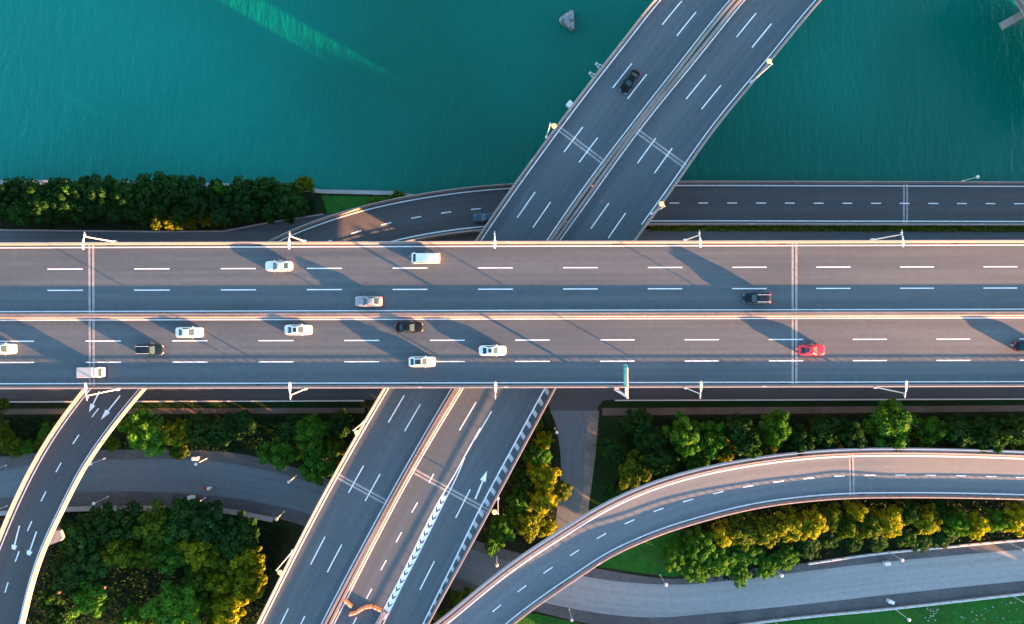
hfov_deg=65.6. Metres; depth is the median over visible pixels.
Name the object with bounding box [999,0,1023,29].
road bridge
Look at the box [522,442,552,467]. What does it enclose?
tree
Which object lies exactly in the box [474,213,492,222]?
hatchback
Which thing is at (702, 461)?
tree
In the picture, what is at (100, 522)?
tree
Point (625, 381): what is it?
direction sign
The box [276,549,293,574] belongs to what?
street lamp
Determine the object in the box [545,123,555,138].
street lamp
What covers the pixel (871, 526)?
tree
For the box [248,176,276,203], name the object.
tree
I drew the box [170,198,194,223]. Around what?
tree
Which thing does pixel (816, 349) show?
hatchback
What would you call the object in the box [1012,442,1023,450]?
tree
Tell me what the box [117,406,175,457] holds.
tree
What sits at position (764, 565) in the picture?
tree
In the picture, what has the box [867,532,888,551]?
tree
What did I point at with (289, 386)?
street lamp
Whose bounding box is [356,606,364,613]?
traffic barrier
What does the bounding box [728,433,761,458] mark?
tree
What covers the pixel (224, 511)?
wall
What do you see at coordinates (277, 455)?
tree
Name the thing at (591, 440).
gravel verge
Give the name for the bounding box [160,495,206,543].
tree
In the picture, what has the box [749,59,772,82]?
street lamp
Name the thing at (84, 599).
tree
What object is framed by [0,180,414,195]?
river bank wall
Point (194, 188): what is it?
tree
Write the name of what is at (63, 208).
tree
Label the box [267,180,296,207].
tree
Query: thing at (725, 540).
tree
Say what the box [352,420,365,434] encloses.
street lamp
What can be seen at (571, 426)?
service road
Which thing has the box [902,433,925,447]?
tree
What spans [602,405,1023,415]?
footpath
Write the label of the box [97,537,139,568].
tree
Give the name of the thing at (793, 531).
tree
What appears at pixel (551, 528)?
tree
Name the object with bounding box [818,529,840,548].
tree
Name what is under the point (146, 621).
tree
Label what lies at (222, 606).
tree
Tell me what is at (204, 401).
guard rail
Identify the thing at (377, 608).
traffic barrier
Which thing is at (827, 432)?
tree
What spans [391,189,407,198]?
bush
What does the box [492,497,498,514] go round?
street lamp
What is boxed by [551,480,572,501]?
tree
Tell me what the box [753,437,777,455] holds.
tree
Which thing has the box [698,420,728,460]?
tree
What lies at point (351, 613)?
traffic barrier
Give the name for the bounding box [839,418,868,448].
tree
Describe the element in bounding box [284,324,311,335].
sedan
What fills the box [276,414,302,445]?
tree
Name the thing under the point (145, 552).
tree
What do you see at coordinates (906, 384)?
street lamp
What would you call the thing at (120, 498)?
pavement
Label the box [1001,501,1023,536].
tree
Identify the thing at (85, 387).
street lamp
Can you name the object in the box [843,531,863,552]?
tree
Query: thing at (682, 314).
viaduct
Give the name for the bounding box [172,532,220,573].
tree
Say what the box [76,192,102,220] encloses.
tree
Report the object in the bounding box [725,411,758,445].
tree
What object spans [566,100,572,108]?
utility cabinet
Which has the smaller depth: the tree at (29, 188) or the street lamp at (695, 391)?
the street lamp at (695, 391)
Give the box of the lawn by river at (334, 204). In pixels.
[322,195,386,212]
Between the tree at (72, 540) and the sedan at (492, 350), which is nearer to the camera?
the sedan at (492, 350)
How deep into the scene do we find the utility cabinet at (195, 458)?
159.20 m
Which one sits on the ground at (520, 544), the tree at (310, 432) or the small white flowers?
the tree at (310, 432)
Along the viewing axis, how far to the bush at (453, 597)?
159.59 m
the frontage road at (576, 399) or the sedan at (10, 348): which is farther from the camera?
the frontage road at (576, 399)
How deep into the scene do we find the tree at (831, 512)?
156.59 m
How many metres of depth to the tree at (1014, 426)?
153.48 m
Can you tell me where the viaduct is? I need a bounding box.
[0,240,1023,388]
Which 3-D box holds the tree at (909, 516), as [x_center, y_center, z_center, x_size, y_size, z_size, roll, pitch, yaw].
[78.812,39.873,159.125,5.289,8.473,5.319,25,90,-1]
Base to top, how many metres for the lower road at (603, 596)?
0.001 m
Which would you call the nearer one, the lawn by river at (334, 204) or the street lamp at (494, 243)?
the street lamp at (494, 243)
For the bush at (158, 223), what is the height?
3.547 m
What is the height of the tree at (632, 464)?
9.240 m
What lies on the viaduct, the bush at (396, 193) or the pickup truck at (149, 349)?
the pickup truck at (149, 349)
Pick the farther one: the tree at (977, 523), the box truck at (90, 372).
the tree at (977, 523)
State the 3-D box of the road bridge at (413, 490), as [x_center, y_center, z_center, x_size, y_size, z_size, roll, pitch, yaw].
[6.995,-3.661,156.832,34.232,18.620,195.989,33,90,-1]
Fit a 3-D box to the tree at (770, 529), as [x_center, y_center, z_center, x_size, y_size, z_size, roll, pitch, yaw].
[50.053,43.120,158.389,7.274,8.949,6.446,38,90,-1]
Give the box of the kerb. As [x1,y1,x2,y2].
[0,214,322,231]
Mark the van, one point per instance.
(425, 258)
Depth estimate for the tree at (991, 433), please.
153.36 m
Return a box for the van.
[412,252,439,263]
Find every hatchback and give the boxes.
[409,356,435,367]
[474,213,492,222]
[798,344,824,355]
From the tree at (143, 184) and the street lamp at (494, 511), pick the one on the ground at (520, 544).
the tree at (143, 184)
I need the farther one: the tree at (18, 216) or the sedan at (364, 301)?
the tree at (18, 216)
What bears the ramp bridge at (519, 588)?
on the ground at (520, 544)
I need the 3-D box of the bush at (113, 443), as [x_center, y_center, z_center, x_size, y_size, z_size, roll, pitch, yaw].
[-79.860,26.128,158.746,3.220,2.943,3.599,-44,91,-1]
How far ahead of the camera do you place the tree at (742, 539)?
156.44 m
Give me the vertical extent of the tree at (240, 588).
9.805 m
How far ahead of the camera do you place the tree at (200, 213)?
154.19 m
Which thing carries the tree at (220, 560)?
on the ground at (520, 544)
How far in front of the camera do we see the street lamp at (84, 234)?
128.85 m
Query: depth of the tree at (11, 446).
155.20 m
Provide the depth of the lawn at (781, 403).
162.72 m
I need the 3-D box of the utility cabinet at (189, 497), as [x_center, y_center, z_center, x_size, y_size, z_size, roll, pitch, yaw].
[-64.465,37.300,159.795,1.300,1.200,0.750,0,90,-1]
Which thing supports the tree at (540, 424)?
on the ground at (520, 544)
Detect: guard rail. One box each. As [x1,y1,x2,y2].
[9,400,364,402]
[614,398,1023,400]
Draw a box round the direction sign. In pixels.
[614,364,628,398]
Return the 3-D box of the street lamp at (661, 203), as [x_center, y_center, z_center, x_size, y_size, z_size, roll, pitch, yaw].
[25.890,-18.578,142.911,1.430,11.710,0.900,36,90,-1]
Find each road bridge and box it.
[257,0,821,623]
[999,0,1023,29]
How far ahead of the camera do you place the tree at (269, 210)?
154.67 m
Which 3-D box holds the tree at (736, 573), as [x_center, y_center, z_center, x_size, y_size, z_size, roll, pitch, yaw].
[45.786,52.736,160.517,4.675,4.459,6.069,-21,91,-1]
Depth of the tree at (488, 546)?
158.65 m
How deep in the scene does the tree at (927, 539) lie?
159.50 m
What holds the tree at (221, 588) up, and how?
on the ground at (520, 544)
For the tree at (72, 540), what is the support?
on the ground at (520, 544)
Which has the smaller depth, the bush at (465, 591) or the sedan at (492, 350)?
the sedan at (492, 350)
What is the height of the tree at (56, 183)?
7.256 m
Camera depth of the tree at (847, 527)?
156.56 m
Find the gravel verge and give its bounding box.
[579,411,598,516]
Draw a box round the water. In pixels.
[0,0,1023,193]
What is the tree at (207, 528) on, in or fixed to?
on the ground at (520, 544)
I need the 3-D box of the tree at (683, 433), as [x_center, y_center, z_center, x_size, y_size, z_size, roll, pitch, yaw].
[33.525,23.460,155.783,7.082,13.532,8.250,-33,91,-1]
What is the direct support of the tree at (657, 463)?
on the ground at (520, 544)
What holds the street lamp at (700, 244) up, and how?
on the viaduct
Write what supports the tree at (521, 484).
on the ground at (520, 544)
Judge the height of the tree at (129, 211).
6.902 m
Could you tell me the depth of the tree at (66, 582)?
151.94 m
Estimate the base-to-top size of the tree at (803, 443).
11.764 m
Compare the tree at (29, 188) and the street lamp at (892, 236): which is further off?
the tree at (29, 188)
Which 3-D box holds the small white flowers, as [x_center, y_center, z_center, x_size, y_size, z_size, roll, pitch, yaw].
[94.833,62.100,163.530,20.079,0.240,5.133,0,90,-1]
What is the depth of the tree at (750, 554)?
157.94 m
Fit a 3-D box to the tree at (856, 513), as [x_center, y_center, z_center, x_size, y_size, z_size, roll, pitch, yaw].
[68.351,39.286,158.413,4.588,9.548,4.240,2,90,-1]
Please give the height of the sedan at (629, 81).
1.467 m
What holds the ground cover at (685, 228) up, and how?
on the ground at (520, 544)
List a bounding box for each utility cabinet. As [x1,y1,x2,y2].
[187,495,195,499]
[191,456,199,460]
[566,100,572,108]
[882,560,890,565]
[886,598,894,604]
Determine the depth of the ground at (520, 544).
161.03 m
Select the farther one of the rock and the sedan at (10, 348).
the rock
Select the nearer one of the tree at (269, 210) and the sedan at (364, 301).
the sedan at (364, 301)
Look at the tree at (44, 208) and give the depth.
152.86 m
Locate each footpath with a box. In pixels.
[2,408,364,414]
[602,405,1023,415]
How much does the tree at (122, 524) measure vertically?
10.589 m
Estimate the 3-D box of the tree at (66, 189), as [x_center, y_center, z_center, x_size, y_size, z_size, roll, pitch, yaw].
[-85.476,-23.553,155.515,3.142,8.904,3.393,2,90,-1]
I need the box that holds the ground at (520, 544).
[0,184,1023,623]
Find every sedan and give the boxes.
[0,343,16,354]
[175,326,203,337]
[265,260,292,271]
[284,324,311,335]
[355,295,382,306]
[396,321,422,332]
[479,345,505,356]
[620,69,640,93]
[1014,341,1023,351]
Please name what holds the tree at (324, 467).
on the ground at (520, 544)
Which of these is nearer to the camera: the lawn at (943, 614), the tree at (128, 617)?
the tree at (128, 617)
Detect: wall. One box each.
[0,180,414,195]
[0,506,273,521]
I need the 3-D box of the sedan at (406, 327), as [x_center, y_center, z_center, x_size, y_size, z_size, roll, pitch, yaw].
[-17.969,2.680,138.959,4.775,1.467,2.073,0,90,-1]
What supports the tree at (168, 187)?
on the ground at (520, 544)
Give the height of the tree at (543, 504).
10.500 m
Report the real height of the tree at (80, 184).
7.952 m
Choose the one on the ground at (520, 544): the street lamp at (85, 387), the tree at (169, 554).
the tree at (169, 554)
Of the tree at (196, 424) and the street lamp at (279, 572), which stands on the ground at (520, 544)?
the tree at (196, 424)
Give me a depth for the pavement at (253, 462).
160.45 m
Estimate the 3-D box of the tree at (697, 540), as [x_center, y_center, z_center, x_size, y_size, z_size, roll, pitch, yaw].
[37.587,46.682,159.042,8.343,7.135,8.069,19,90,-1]
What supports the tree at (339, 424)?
on the ground at (520, 544)
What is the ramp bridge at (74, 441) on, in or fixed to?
on the ground at (520, 544)
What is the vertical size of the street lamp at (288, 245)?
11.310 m
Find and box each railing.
[739,592,1023,623]
[807,538,1023,564]
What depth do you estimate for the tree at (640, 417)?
155.87 m
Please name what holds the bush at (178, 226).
on the ground at (520, 544)
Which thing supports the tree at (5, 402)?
on the ground at (520, 544)
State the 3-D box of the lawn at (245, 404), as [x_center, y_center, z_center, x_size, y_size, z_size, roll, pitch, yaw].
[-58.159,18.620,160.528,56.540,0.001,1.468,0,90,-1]
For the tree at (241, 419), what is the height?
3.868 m
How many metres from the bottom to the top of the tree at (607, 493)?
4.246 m
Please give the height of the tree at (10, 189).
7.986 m
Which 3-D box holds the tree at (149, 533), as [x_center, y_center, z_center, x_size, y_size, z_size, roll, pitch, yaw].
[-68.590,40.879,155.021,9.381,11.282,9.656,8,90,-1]
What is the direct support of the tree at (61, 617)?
on the ground at (520, 544)
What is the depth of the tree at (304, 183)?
155.39 m
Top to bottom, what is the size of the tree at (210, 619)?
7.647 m
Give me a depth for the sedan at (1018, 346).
140.77 m
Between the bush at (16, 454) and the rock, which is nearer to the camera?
the bush at (16, 454)
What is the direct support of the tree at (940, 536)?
on the ground at (520, 544)
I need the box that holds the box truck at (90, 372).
[76,366,104,378]
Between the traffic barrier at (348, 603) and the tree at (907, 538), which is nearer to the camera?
the traffic barrier at (348, 603)
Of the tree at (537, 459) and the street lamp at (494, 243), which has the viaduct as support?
the street lamp at (494, 243)
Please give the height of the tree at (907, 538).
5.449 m
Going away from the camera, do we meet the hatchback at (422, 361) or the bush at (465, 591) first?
the hatchback at (422, 361)
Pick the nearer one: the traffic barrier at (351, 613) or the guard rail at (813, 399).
the traffic barrier at (351, 613)
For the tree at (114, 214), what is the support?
on the ground at (520, 544)
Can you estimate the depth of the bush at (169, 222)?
157.64 m
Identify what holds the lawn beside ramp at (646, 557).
on the ground at (520, 544)
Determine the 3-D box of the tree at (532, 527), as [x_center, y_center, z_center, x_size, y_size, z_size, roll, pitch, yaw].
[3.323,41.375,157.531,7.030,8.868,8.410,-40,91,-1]
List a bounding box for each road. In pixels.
[0,214,1023,241]
[0,387,1023,411]
[0,459,509,585]
[544,550,1023,617]
[551,411,589,531]
[589,418,620,510]
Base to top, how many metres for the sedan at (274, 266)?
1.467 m
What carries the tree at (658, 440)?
on the ground at (520, 544)
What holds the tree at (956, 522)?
on the ground at (520, 544)
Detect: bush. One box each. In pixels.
[9,446,22,458]
[19,439,34,454]
[34,438,44,450]
[38,421,55,439]
[103,435,120,452]
[149,216,162,230]
[162,215,175,229]
[174,221,187,229]
[185,214,198,228]
[199,216,211,226]
[371,195,381,202]
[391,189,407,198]
[436,608,449,620]
[448,589,463,605]
[463,586,475,596]
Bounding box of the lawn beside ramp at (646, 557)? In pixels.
[597,530,703,576]
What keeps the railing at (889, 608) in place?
on the pavement at (120, 498)
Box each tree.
[0,176,25,208]
[0,197,10,222]
[0,398,10,411]
[0,410,10,435]
[0,428,21,453]
[7,191,40,226]
[20,177,45,206]
[23,193,60,223]
[37,588,64,610]
[38,176,71,210]
[42,606,74,623]
[50,546,88,595]
[51,192,83,223]
[58,513,97,557]
[60,184,74,197]
[68,175,92,203]
[69,580,107,617]
[73,544,117,581]
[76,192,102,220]
[81,501,127,546]
[83,173,116,214]
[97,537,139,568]
[104,195,123,222]
[107,500,145,541]
[111,178,138,207]
[116,604,142,623]
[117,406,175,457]
[121,197,151,225]
[127,541,166,569]
[130,498,171,548]
[132,172,157,215]
[135,604,153,623]
[139,580,201,623]
[148,197,174,220]
[150,170,186,205]
[155,541,193,575]
[160,419,189,446]
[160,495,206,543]
[168,444,190,460]
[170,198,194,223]
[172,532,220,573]
[177,175,214,208]
[181,563,217,593]
[184,411,209,443]
[185,195,213,221]
[189,499,231,545]
[190,590,216,614]
[204,178,226,208]
[205,193,241,227]
[205,417,236,447]
[205,567,236,597]
[205,614,225,623]
[207,540,234,572]
[210,592,245,623]
[212,181,229,198]
[218,510,259,558]
[224,174,255,202]
[224,408,255,439]
[227,539,265,576]
[228,190,260,222]
[231,567,268,604]
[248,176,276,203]
[257,436,298,471]
[260,197,278,224]
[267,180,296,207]
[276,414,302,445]
[277,190,309,224]
[292,412,330,452]
[294,174,314,193]
[299,446,339,486]
[324,434,347,461]
[327,408,352,439]
[484,536,498,557]
[488,513,515,546]
[505,489,531,516]
[508,506,545,543]
[509,464,531,491]
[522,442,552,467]
[525,460,561,494]
[528,487,557,513]
[532,431,554,449]
[533,417,544,434]
[541,517,557,535]
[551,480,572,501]
[595,436,626,467]
[599,475,627,499]
[618,447,651,489]
[619,406,653,437]
[633,425,667,452]
[640,447,679,474]
[658,470,676,478]
[661,410,705,457]
[661,538,687,573]
[678,557,709,583]
[681,446,712,470]
[682,525,719,563]
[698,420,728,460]
[704,546,736,576]
[707,518,735,547]
[712,438,734,462]
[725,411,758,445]
[726,511,762,552]
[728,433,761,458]
[728,561,751,588]
[729,543,765,566]
[751,513,781,548]
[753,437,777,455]
[755,408,791,448]
[755,553,776,579]
[772,505,802,542]
[772,542,799,570]
[780,423,815,457]
[793,533,821,558]
[797,504,828,541]
[808,413,847,448]
[817,500,842,531]
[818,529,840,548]
[835,513,858,538]
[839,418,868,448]
[842,499,869,521]
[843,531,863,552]
[855,509,883,539]
[862,398,917,450]
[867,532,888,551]
[870,504,906,538]
[893,498,921,524]
[893,523,917,546]
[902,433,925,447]
[911,416,948,447]
[911,503,942,534]
[912,528,934,553]
[926,498,950,520]
[933,523,957,548]
[941,506,969,536]
[942,412,985,448]
[960,509,989,539]
[972,414,1012,452]
[979,507,1009,532]
[991,413,1023,447]
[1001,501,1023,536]
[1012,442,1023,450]
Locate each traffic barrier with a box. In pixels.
[343,598,352,607]
[349,610,356,615]
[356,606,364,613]
[364,604,372,608]
[372,605,381,611]
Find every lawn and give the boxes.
[131,401,364,407]
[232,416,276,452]
[516,594,1023,623]
[602,400,1023,406]
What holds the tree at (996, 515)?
on the ground at (520, 544)
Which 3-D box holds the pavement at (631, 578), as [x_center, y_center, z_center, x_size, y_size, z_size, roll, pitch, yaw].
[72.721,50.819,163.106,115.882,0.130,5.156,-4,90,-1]
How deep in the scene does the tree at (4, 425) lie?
155.36 m
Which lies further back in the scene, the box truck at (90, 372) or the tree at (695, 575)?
the tree at (695, 575)
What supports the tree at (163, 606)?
on the ground at (520, 544)
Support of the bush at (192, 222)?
on the ground at (520, 544)
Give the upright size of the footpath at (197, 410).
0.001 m
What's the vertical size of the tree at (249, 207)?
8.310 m
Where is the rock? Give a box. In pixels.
[559,10,573,31]
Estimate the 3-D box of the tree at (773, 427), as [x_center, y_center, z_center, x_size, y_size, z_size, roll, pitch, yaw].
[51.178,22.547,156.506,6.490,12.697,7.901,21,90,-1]
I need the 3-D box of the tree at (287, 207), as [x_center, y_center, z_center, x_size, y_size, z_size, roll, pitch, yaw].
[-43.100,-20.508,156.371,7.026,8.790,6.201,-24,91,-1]
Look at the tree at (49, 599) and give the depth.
155.42 m
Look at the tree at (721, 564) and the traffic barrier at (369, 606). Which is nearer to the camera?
the traffic barrier at (369, 606)
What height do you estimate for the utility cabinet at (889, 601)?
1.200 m
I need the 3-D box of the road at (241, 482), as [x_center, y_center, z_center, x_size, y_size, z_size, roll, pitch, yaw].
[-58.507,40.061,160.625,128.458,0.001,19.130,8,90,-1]
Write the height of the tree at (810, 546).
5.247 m
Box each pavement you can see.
[0,449,521,561]
[0,491,1023,623]
[585,541,1023,584]
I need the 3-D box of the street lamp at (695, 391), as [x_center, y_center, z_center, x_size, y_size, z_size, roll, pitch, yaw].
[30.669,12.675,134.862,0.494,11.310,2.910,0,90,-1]
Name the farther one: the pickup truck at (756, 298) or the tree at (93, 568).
the tree at (93, 568)
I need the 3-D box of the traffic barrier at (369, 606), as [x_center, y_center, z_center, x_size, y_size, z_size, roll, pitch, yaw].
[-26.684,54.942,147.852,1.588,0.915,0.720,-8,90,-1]
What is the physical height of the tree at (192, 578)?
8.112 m
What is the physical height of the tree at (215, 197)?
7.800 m
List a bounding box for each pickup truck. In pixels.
[135,344,163,355]
[743,292,770,303]
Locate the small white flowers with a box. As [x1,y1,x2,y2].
[924,602,1020,622]
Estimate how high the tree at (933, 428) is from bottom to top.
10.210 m
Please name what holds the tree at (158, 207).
on the ground at (520, 544)
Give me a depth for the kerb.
159.89 m
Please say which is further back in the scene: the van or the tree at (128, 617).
the tree at (128, 617)
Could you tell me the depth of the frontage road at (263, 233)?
161.23 m
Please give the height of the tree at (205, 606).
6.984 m
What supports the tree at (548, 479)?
on the ground at (520, 544)
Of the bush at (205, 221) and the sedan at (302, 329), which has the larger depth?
the bush at (205, 221)
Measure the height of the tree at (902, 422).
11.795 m
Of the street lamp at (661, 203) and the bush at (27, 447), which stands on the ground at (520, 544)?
the bush at (27, 447)
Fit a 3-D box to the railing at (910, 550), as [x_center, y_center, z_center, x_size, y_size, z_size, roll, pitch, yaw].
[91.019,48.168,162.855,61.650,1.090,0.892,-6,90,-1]
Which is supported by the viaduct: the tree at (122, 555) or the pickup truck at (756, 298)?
the pickup truck at (756, 298)
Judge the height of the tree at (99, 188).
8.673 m
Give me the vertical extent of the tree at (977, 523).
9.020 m
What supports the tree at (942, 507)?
on the ground at (520, 544)
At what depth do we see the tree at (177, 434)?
152.58 m
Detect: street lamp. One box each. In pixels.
[82,232,117,249]
[84,383,119,399]
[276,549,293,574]
[287,231,306,248]
[288,382,307,399]
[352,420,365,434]
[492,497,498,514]
[493,231,495,248]
[494,382,496,398]
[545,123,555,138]
[650,201,665,214]
[683,230,701,247]
[684,381,701,398]
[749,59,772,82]
[870,230,903,246]
[873,381,907,396]
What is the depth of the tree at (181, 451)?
156.34 m
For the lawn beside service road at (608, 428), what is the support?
on the ground at (520, 544)
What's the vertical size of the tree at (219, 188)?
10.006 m
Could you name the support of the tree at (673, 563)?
on the ground at (520, 544)
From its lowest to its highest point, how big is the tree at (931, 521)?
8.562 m
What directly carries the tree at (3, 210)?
on the ground at (520, 544)
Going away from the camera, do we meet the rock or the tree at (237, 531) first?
the tree at (237, 531)
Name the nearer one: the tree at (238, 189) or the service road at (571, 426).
the tree at (238, 189)
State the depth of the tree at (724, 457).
155.37 m
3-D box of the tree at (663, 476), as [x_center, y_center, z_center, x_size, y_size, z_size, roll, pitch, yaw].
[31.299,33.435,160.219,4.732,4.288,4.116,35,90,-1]
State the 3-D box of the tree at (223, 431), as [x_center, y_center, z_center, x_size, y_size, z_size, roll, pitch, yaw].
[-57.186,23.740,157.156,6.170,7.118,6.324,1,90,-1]
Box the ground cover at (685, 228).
[386,195,1023,231]
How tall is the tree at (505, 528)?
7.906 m
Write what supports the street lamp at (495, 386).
on the viaduct
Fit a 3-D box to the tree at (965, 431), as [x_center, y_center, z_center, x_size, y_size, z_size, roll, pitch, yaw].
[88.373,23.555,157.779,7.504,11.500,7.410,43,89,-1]
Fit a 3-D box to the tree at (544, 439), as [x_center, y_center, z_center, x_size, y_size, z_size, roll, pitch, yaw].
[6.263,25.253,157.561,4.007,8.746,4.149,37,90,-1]
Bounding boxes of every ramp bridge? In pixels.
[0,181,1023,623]
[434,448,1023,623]
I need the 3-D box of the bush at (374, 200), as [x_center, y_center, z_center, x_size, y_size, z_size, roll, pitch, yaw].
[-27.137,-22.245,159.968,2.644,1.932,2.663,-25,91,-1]
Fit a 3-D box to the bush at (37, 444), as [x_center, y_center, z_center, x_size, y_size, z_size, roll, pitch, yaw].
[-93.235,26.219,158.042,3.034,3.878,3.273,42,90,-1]
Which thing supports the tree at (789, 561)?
on the ground at (520, 544)
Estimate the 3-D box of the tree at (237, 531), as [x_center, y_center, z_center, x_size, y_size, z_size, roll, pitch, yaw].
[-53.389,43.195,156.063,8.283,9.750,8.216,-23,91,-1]
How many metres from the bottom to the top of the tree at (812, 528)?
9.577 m
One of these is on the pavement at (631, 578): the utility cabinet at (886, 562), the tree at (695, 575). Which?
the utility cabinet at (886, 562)
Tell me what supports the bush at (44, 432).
on the ground at (520, 544)
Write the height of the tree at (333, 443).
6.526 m
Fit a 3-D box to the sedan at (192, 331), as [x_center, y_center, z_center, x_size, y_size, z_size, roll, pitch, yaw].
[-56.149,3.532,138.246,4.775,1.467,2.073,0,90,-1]
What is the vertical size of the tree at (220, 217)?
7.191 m
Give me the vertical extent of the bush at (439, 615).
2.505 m
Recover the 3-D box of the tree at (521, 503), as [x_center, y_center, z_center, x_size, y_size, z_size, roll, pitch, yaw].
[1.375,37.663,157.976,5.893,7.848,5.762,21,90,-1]
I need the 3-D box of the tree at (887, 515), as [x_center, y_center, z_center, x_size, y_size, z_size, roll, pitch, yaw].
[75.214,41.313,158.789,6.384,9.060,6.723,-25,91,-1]
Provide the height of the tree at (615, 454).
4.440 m
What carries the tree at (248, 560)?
on the ground at (520, 544)
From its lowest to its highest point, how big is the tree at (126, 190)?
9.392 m

